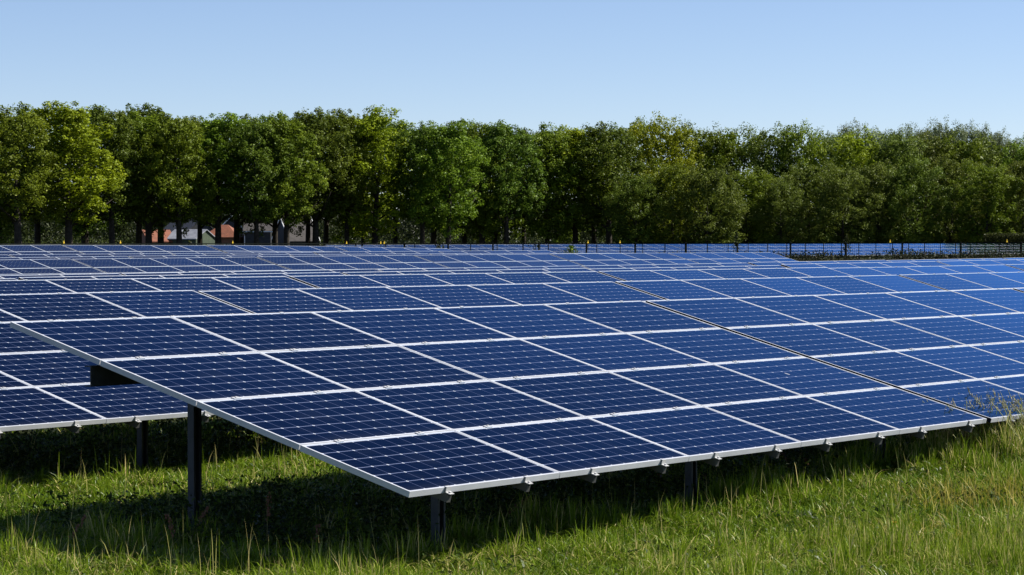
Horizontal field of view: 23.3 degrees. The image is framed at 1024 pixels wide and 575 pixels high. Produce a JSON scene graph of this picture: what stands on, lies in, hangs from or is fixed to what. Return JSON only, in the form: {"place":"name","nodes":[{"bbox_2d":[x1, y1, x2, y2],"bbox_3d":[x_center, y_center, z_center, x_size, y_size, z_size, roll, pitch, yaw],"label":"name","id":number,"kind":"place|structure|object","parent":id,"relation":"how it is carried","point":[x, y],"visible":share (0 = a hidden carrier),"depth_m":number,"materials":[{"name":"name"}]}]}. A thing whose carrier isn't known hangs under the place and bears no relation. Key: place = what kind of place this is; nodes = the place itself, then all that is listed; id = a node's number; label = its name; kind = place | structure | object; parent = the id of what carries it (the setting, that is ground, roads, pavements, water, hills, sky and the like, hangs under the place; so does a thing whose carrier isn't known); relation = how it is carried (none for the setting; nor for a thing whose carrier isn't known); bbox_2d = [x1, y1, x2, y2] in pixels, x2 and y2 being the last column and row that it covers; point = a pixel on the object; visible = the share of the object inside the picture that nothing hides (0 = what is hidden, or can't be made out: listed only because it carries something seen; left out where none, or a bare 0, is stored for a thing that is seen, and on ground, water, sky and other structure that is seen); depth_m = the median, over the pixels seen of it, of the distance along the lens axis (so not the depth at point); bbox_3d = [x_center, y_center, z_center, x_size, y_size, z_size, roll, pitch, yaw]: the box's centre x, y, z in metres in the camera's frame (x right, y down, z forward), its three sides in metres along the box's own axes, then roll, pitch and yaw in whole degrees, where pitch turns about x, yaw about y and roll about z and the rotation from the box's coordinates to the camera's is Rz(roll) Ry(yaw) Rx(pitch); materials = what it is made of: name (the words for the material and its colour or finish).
{"place":"outdoors","nodes":[
{"label":"outdoors","id":0,"kind":"place"},
{"bbox_2d":[0,255,1023,574],"bbox_3d":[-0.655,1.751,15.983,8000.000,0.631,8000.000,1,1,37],"label":"ground","id":1,"kind":"structure","parent":0,"point":[413,509],"depth_m":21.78,"materials":[{"name":"green plant"}]},
{"bbox_2d":[0,105,68,242],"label":"oak tree","id":2,"kind":"object","parent":1,"relation":"on","point":[31,190],"visible":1,"depth_m":237.79,"materials":[{"name":"green plant"}]},
{"bbox_2d":[3,101,76,244],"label":"oak tree","id":3,"kind":"object","parent":1,"relation":"on","point":[38,229],"visible":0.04,"depth_m":263.71,"materials":[{"name":"green plant"}]},
{"bbox_2d":[0,245,82,254],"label":"solar table","id":4,"kind":"object","parent":1,"relation":"on","point":[28,249],"visible":0.17,"depth_m":98.64,"materials":[{"name":"glass"}]},
{"bbox_2d":[0,259,104,273],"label":"solar table","id":5,"kind":"object","parent":1,"relation":"on","point":[38,266],"visible":0.27,"depth_m":74.98,"materials":[{"name":"glass"}]},
{"bbox_2d":[16,100,127,244],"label":"oak tree","id":6,"kind":"object","parent":1,"relation":"on","point":[66,149],"visible":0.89,"depth_m":242.41,"materials":[{"name":"green plant"}]},
{"bbox_2d":[9,253,174,256],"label":"solar table","id":7,"kind":"object","parent":1,"relation":"on","point":[75,255],"visible":0.05,"depth_m":93.34,"materials":[{"name":"glass"}]},
{"bbox_2d":[44,104,142,244],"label":"oak tree","id":8,"kind":"object","parent":1,"relation":"on","point":[82,230],"visible":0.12,"depth_m":259.56,"materials":[{"name":"green plant"}]},
{"bbox_2d":[68,103,158,244],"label":"oak tree","id":9,"kind":"object","parent":1,"relation":"on","point":[124,155],"visible":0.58,"depth_m":251.55,"materials":[{"name":"green plant"}]},
{"bbox_2d":[0,290,251,469],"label":"solar table","id":10,"kind":"object","parent":1,"relation":"on","point":[42,384],"visible":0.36,"depth_m":23.32,"materials":[{"name":"glass"}]},
{"bbox_2d":[113,102,171,244],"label":"oak tree","id":11,"kind":"object","parent":1,"relation":"on","point":[149,112],"visible":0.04,"depth_m":268.38,"materials":[{"name":"green plant"}]},
{"bbox_2d":[63,245,224,253],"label":"solar table","id":12,"kind":"object","parent":1,"relation":"on","point":[119,249],"visible":0.25,"depth_m":103.29,"materials":[{"name":"glass"}]},
{"bbox_2d":[98,110,205,244],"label":"oak tree","id":13,"kind":"object","parent":1,"relation":"on","point":[147,123],"visible":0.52,"depth_m":254.77,"materials":[{"name":"green plant"}]},
{"bbox_2d":[0,276,314,293],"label":"solar table","id":14,"kind":"object","parent":1,"relation":"on","point":[26,286],"visible":0.09,"depth_m":35.66,"materials":[{"name":"glass"}]},
{"bbox_2d":[134,111,222,244],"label":"oak tree","id":15,"kind":"object","parent":1,"relation":"on","point":[189,144],"visible":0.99,"depth_m":253.03,"materials":[{"name":"green plant"}]},
{"bbox_2d":[72,257,288,272],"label":"solar table","id":16,"kind":"object","parent":1,"relation":"on","point":[122,265],"visible":0.41,"depth_m":79.52,"materials":[{"name":"glass"}]},
{"bbox_2d":[18,272,344,279],"bbox_3d":[-4.369,0.768,44.242,3.812,1.973,8.252,1,1,37],"label":"solar table","id":17,"kind":"object","parent":1,"relation":"on","point":[188,276],"visible":0.09,"depth_m":45.10,"materials":[{"name":"glass"}]},
{"bbox_2d":[167,229,214,245],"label":"shed","id":18,"kind":"structure","parent":1,"relation":"on","point":[208,236],"depth_m":333.58,"materials":[{"name":"metal"}]},
{"bbox_2d":[128,254,290,257],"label":"solar table","id":19,"kind":"object","parent":1,"relation":"on","point":[187,256],"visible":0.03,"depth_m":89.46,"materials":[{"name":"glass"}]},
{"bbox_2d":[178,111,256,244],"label":"oak tree","id":20,"kind":"object","parent":1,"relation":"on","point":[214,128],"visible":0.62,"depth_m":256.81,"materials":[{"name":"green plant"}]},
{"bbox_2d":[200,113,264,244],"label":"oak tree","id":21,"kind":"object","parent":1,"relation":"on","point":[238,227],"visible":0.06,"depth_m":273.44,"materials":[{"name":"green plant"}]},
{"bbox_2d":[121,269,381,274],"bbox_3d":[-4.231,0.634,54.429,3.812,1.973,8.252,1,1,37],"label":"solar table","id":22,"kind":"object","parent":1,"relation":"on","point":[281,271],"visible":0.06,"depth_m":55.41,"materials":[{"name":"glass"}]},
{"bbox_2d":[243,223,272,245],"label":"open shed","id":23,"kind":"structure","parent":1,"relation":"on","point":[249,237],"depth_m":343.40,"materials":[{"name":"white paint"}]},
{"bbox_2d":[216,116,304,244],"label":"oak tree","id":24,"kind":"object","parent":1,"relation":"on","point":[257,133],"visible":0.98,"depth_m":254.95,"materials":[{"name":"green plant"}]},
{"bbox_2d":[237,110,313,245],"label":"oak tree","id":25,"kind":"object","parent":1,"relation":"on","point":[274,226],"visible":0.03,"depth_m":274.32,"materials":[{"name":"green plant"}]},
{"bbox_2d":[207,245,347,252],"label":"solar table","id":26,"kind":"object","parent":1,"relation":"on","point":[254,249],"visible":0.27,"depth_m":109.71,"materials":[{"name":"glass"}]},
{"bbox_2d":[244,113,329,245],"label":"oak tree","id":27,"kind":"object","parent":1,"relation":"on","point":[287,129],"visible":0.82,"depth_m":256.83,"materials":[{"name":"green plant"}]},
{"bbox_2d":[271,219,319,245],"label":"barn","id":28,"kind":"structure","parent":1,"relation":"on","point":[295,239],"depth_m":350.13,"materials":[{"name":"white paint"}]},
{"bbox_2d":[265,106,381,245],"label":"oak tree","id":29,"kind":"object","parent":1,"relation":"on","point":[339,173],"visible":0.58,"depth_m":264.21,"materials":[{"name":"green plant"}]},
{"bbox_2d":[314,108,382,242],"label":"oak tree","id":30,"kind":"object","parent":1,"relation":"on","point":[345,120],"visible":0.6,"depth_m":267.75,"materials":[{"name":"green plant"}]},
{"bbox_2d":[256,255,447,269],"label":"solar table","id":31,"kind":"object","parent":1,"relation":"on","point":[347,262],"visible":0.35,"depth_m":86.17,"materials":[{"name":"glass"}]},
{"bbox_2d":[324,104,436,244],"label":"oak tree","id":32,"kind":"object","parent":1,"relation":"on","point":[375,214],"visible":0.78,"depth_m":268.17,"materials":[{"name":"green plant"}]},
{"bbox_2d":[334,246,451,251],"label":"solar table","id":33,"kind":"object","parent":1,"relation":"on","point":[358,249],"visible":0.18,"depth_m":116.33,"materials":[{"name":"glass"}]},
{"bbox_2d":[2,199,814,245],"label":"woods","id":34,"kind":"object","parent":1,"relation":"on","point":[402,228],"visible":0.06,"depth_m":463.12,"materials":[{"name":"green plant"}]},
{"bbox_2d":[383,120,467,242],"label":"oak tree","id":35,"kind":"object","parent":1,"relation":"on","point":[413,147],"visible":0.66,"depth_m":267.01,"materials":[{"name":"green plant"}]},
{"bbox_2d":[198,281,664,313],"bbox_3d":[0.416,0.981,30.442,3.900,1.978,8.252,1,1,37],"label":"solar table","id":36,"kind":"object","parent":1,"relation":"on","point":[314,299],"visible":0.18,"depth_m":30.77,"materials":[{"name":"glass"}]},
{"bbox_2d":[400,120,474,242],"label":"oak tree","id":37,"kind":"object","parent":1,"relation":"on","point":[433,227],"visible":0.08,"depth_m":285.15,"materials":[{"name":"green plant"}]},
{"bbox_2d":[406,119,491,244],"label":"oak tree","id":38,"kind":"object","parent":1,"relation":"on","point":[454,135],"visible":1,"depth_m":263.85,"materials":[{"name":"green plant"}]},
{"bbox_2d":[289,271,622,287],"bbox_3d":[0.534,0.768,40.690,3.900,1.978,8.252,1,1,37],"label":"solar table","id":39,"kind":"object","parent":1,"relation":"on","point":[337,281],"visible":0.2,"depth_m":41.16,"materials":[{"name":"glass"}]},
{"bbox_2d":[342,268,592,274],"bbox_3d":[0.663,0.640,50.895,3.812,1.973,8.252,1,1,37],"label":"solar table","id":40,"kind":"object","parent":1,"relation":"on","point":[474,271],"visible":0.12,"depth_m":51.83,"materials":[{"name":"glass"}]},
{"bbox_2d":[377,266,587,271],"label":"solar table","id":41,"kind":"object","parent":1,"relation":"on","point":[489,268],"visible":0.13,"depth_m":62.09,"materials":[{"name":"glass"}]},
{"bbox_2d":[452,120,526,244],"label":"oak tree","id":42,"kind":"object","parent":1,"relation":"on","point":[481,221],"visible":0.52,"depth_m":274.89,"materials":[{"name":"green plant"}]},
{"bbox_2d":[3,222,975,255],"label":"undergrowth","id":43,"kind":"object","parent":1,"relation":"on","point":[321,240],"visible":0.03,"depth_m":337.06,"materials":[{"name":"green plant"}]},
{"bbox_2d":[10,301,986,550],"bbox_3d":[0.307,1.196,20.420,3.900,1.978,8.249,1,1,37],"label":"solar table","id":44,"kind":"object","parent":1,"relation":"on","point":[440,405],"visible":0.98,"depth_m":19.43,"materials":[{"name":"glass"}]},
{"bbox_2d":[414,254,582,267],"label":"solar table","id":45,"kind":"object","parent":1,"relation":"on","point":[490,260],"visible":0.38,"depth_m":92.83,"materials":[{"name":"glass"}]},
{"bbox_2d":[462,122,537,242],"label":"oak tree","id":46,"kind":"object","parent":1,"relation":"on","point":[498,234],"visible":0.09,"depth_m":290.51,"materials":[{"name":"green plant"}]},
{"bbox_2d":[464,119,547,242],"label":"oak tree","id":47,"kind":"object","parent":1,"relation":"on","point":[502,131],"visible":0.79,"depth_m":274.16,"materials":[{"name":"green plant"}]},
{"bbox_2d":[0,242,1023,259],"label":"fence","id":48,"kind":"object","parent":1,"relation":"on","point":[860,248],"visible":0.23,"depth_m":145.32,"materials":[{"name":"grey metal"}]},
{"bbox_2d":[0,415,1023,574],"bbox_3d":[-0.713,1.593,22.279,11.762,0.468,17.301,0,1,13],"label":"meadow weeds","id":49,"kind":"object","parent":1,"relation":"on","point":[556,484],"visible":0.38,"depth_m":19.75,"materials":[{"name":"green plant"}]},
{"bbox_2d":[508,121,593,242],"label":"oak tree","id":50,"kind":"object","parent":1,"relation":"on","point":[550,148],"visible":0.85,"depth_m":278.65,"materials":[{"name":"green plant"}]},
{"bbox_2d":[526,124,616,242],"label":"oak tree","id":51,"kind":"object","parent":1,"relation":"on","point":[577,135],"visible":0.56,"depth_m":280.18,"materials":[{"name":"green plant"}]},
{"bbox_2d":[545,244,631,252],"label":"solar table","id":52,"kind":"object","parent":1,"relation":"on","point":[581,248],"visible":0.4,"depth_m":190.16,"materials":[{"name":"glass"}]},
{"bbox_2d":[562,121,648,242],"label":"oak tree","id":53,"kind":"object","parent":1,"relation":"on","point":[605,145],"visible":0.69,"depth_m":279.36,"materials":[{"name":"green plant"}]},
{"bbox_2d":[550,253,698,265],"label":"solar table","id":54,"kind":"object","parent":1,"relation":"on","point":[586,259],"visible":0.36,"depth_m":99.49,"materials":[{"name":"glass"}]},
{"bbox_2d":[589,115,664,242],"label":"broadleaf tree","id":55,"kind":"object","parent":1,"relation":"on","point":[614,240],"visible":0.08,"depth_m":292.34,"materials":[{"name":"green plant"}]},
{"bbox_2d":[598,170,671,242],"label":"bushy tree","id":56,"kind":"object","parent":1,"relation":"on","point":[634,234],"visible":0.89,"depth_m":272.46,"materials":[{"name":"green plant"}]},
{"bbox_2d":[608,244,692,252],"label":"solar table","id":57,"kind":"object","parent":1,"relation":"on","point":[670,248],"visible":0.44,"depth_m":196.84,"materials":[{"name":"glass"}]},
{"bbox_2d":[611,111,710,242],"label":"broadleaf tree","id":58,"kind":"object","parent":1,"relation":"on","point":[655,130],"visible":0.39,"depth_m":286.74,"materials":[{"name":"green plant"}]},
{"bbox_2d":[582,263,754,268],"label":"solar table","id":59,"kind":"object","parent":1,"relation":"on","point":[664,265],"visible":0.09,"depth_m":68.60,"materials":[{"name":"glass"}]},
{"bbox_2d":[640,158,708,242],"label":"bushy tree","id":60,"kind":"object","parent":1,"relation":"on","point":[673,171],"visible":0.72,"depth_m":273.71,"materials":[{"name":"green plant"}]},
{"bbox_2d":[653,114,713,239],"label":"broadleaf tree","id":61,"kind":"object","parent":1,"relation":"on","point":[699,134],"visible":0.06,"depth_m":295.26,"materials":[{"name":"green plant"}]},
{"bbox_2d":[590,265,785,271],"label":"solar table","id":62,"kind":"object","parent":1,"relation":"on","point":[690,268],"visible":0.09,"depth_m":58.44,"materials":[{"name":"glass"}]},
{"bbox_2d":[661,159,748,242],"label":"bushy tree","id":63,"kind":"object","parent":1,"relation":"on","point":[702,179],"visible":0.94,"depth_m":270.97,"materials":[{"name":"green plant"}]},
{"bbox_2d":[668,244,745,252],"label":"solar table","id":64,"kind":"object","parent":1,"relation":"on","point":[701,248],"visible":0.34,"depth_m":203.08,"materials":[{"name":"glass"}]},
{"bbox_2d":[679,121,741,242],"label":"broadleaf tree","id":65,"kind":"object","parent":1,"relation":"on","point":[707,145],"visible":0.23,"depth_m":291.13,"materials":[{"name":"green plant"}]},
{"bbox_2d":[598,267,851,280],"bbox_3d":[5.565,0.644,47.343,3.900,1.978,8.252,1,1,37],"label":"solar table","id":66,"kind":"object","parent":1,"relation":"on","point":[646,275],"visible":0.18,"depth_m":47.92,"materials":[{"name":"glass"}]},
{"bbox_2d":[668,252,795,263],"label":"solar table","id":67,"kind":"object","parent":1,"relation":"on","point":[704,258],"visible":0.34,"depth_m":106.11,"materials":[{"name":"glass"}]},
{"bbox_2d":[686,122,778,242],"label":"broadleaf tree","id":68,"kind":"object","parent":1,"relation":"on","point":[731,141],"visible":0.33,"depth_m":290.29,"materials":[{"name":"green plant"}]},
{"bbox_2d":[705,166,782,242],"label":"bushy tree","id":69,"kind":"object","parent":1,"relation":"on","point":[749,185],"visible":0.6,"depth_m":276.16,"materials":[{"name":"green plant"}]},
{"bbox_2d":[726,244,804,256],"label":"solar table","id":70,"kind":"object","parent":1,"relation":"on","point":[774,247],"visible":0.42,"depth_m":210.06,"materials":[{"name":"glass"}]},
{"bbox_2d":[723,121,808,242],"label":"broadleaf tree","id":71,"kind":"object","parent":1,"relation":"on","point":[762,139],"visible":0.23,"depth_m":290.82,"materials":[{"name":"green plant"}]},
{"bbox_2d":[615,275,946,299],"bbox_3d":[5.448,0.855,37.096,3.900,1.978,8.252,1,1,37],"label":"solar table","id":72,"kind":"object","parent":1,"relation":"on","point":[716,288],"visible":0.31,"depth_m":37.51,"materials":[{"name":"glass"}]},
{"bbox_2d":[749,173,817,257],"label":"bushy tree","id":73,"kind":"object","parent":1,"relation":"on","point":[786,192],"visible":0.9,"depth_m":273.95,"materials":[{"name":"green plant"}]},
{"bbox_2d":[759,118,837,240],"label":"broadleaf tree","id":74,"kind":"object","parent":1,"relation":"on","point":[792,140],"visible":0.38,"depth_m":290.73,"materials":[{"name":"green plant"}]},
{"bbox_2d":[774,160,844,257],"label":"bushy tree","id":75,"kind":"object","parent":1,"relation":"on","point":[803,174],"visible":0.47,"depth_m":279.11,"materials":[{"name":"green plant"}]},
{"bbox_2d":[776,244,857,259],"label":"solar table","id":76,"kind":"object","parent":1,"relation":"on","point":[810,248],"visible":0.48,"depth_m":216.63,"materials":[{"name":"glass"}]},
{"bbox_2d":[748,260,889,265],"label":"solar table","id":77,"kind":"object","parent":1,"relation":"on","point":[800,262],"visible":0.09,"depth_m":74.83,"materials":[{"name":"glass"}]},
{"bbox_2d":[801,126,854,256],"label":"broadleaf tree","id":78,"kind":"object","parent":1,"relation":"on","point":[828,141],"visible":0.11,"depth_m":295.61,"materials":[{"name":"green plant"}]},
{"bbox_2d":[646,288,1023,456],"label":"solar table","id":79,"kind":"object","parent":1,"relation":"on","point":[942,347],"visible":0.95,"depth_m":25.64,"materials":[{"name":"glass"}]},
{"bbox_2d":[806,163,886,256],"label":"bushy tree","id":80,"kind":"object","parent":1,"relation":"on","point":[843,187],"visible":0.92,"depth_m":272.59,"materials":[{"name":"green plant"}]},
{"bbox_2d":[807,125,912,256],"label":"broadleaf tree","id":81,"kind":"object","parent":1,"relation":"on","point":[860,156],"visible":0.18,"depth_m":289.77,"materials":[{"name":"green plant"}]},
{"bbox_2d":[781,261,948,267],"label":"solar table","id":82,"kind":"object","parent":1,"relation":"on","point":[880,264],"visible":0.12,"depth_m":65.13,"materials":[{"name":"glass"}]},
{"bbox_2d":[844,157,915,257],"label":"bushy tree","id":83,"kind":"object","parent":1,"relation":"on","point":[888,234],"visible":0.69,"depth_m":275.16,"materials":[{"name":"green plant"}]},
{"bbox_2d":[848,127,931,242],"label":"broadleaf tree","id":84,"kind":"object","parent":1,"relation":"on","point":[901,154],"visible":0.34,"depth_m":287.44,"materials":[{"name":"green plant"}]},
{"bbox_2d":[869,154,956,257],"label":"bushy tree","id":85,"kind":"object","parent":1,"relation":"on","point":[913,169],"visible":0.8,"depth_m":274.80,"materials":[{"name":"green plant"}]},
{"bbox_2d":[822,450,1023,520],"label":"dry grass patch","id":86,"kind":"object","parent":1,"relation":"on","point":[967,496],"visible":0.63,"depth_m":19.58,"materials":[{"name":"green plant"}]},
{"bbox_2d":[885,127,966,256],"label":"broadleaf tree","id":87,"kind":"object","parent":1,"relation":"on","point":[930,151],"visible":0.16,"depth_m":291.63,"materials":[{"name":"green plant"}]},
{"bbox_2d":[830,265,1023,275],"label":"solar table","id":88,"kind":"object","parent":1,"relation":"on","point":[867,271],"visible":0.33,"depth_m":54.70,"materials":[{"name":"glass"}]},
{"bbox_2d":[933,115,968,205],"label":"poplar tree","id":89,"kind":"object","parent":1,"relation":"on","point":[963,133],"visible":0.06,"depth_m":408.16,"materials":[{"name":"green plant"}]},
{"bbox_2d":[915,152,991,256],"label":"bushy tree","id":90,"kind":"object","parent":1,"relation":"on","point":[953,170],"visible":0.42,"depth_m":280.35,"materials":[{"name":"green plant"}]},
{"bbox_2d":[886,393,1023,461],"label":"tall grass clump","id":91,"kind":"object","parent":1,"relation":"on","point":[952,432],"visible":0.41,"depth_m":22.95,"materials":[{"name":"green plant"}]},
{"bbox_2d":[899,272,1023,290],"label":"solar table","id":92,"kind":"object","parent":1,"relation":"on","point":[974,281],"visible":0.61,"depth_m":42.70,"materials":[{"name":"glass"}]},
{"bbox_2d":[924,127,1009,256],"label":"broadleaf tree","id":93,"kind":"object","parent":1,"relation":"on","point":[963,151],"visible":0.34,"depth_m":290.11,"materials":[{"name":"green plant"}]},
{"bbox_2d":[937,259,1023,265],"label":"solar table","id":94,"kind":"object","parent":1,"relation":"on","point":[982,262],"visible":0.27,"depth_m":70.45,"materials":[{"name":"glass"}]},
{"bbox_2d":[948,158,1023,256],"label":"bushy tree","id":95,"kind":"object","parent":1,"relation":"on","point":[991,176],"visible":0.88,"depth_m":274.04,"materials":[{"name":"green plant"}]},
{"bbox_2d":[959,134,1023,256],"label":"broadleaf tree","id":96,"kind":"object","parent":1,"relation":"on","point":[989,158],"visible":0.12,"depth_m":294.84,"materials":[{"name":"green plant"}]},
{"bbox_2d":[978,160,1023,256],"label":"bushy tree","id":97,"kind":"object","parent":1,"relation":"on","point":[1018,170],"visible":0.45,"depth_m":276.07,"materials":[{"name":"green plant"}]},
{"bbox_2d":[983,232,1023,257],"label":"hedge","id":98,"kind":"object","parent":1,"relation":"on","point":[1008,237],"visible":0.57,"depth_m":267.56,"materials":[{"name":"green plant"}]},
{"bbox_2d":[999,135,1023,230],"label":"broadleaf tree","id":99,"kind":"object","parent":1,"relation":"on","point":[1019,153],"visible":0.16,"depth_m":284.93,"materials":[{"name":"green plant"}]},
{"bbox_2d":[0,0,1023,237],"label":"sky","id":100,"kind":"structure","parent":0,"point":[891,64],"materials":[{"name":"blue"}]},
{"bbox_2d":[798,257,1022,260],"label":"earth bank","id":101,"kind":"structure","parent":0,"point":[889,259],"depth_m":110.89,"materials":[{"name":"green plant"}]},
{"bbox_2d":[341,242,1023,258],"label":"side fence","id":102,"kind":"object","parent":101,"relation":"on","point":[790,243],"visible":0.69,"depth_m":115.27,"materials":[{"name":"grey metal"}]},
{"bbox_2d":[558,246,1023,260],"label":"weeds","id":103,"kind":"object","parent":101,"relation":"on","point":[921,255],"visible":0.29,"depth_m":109.91,"materials":[{"name":"green plant"}]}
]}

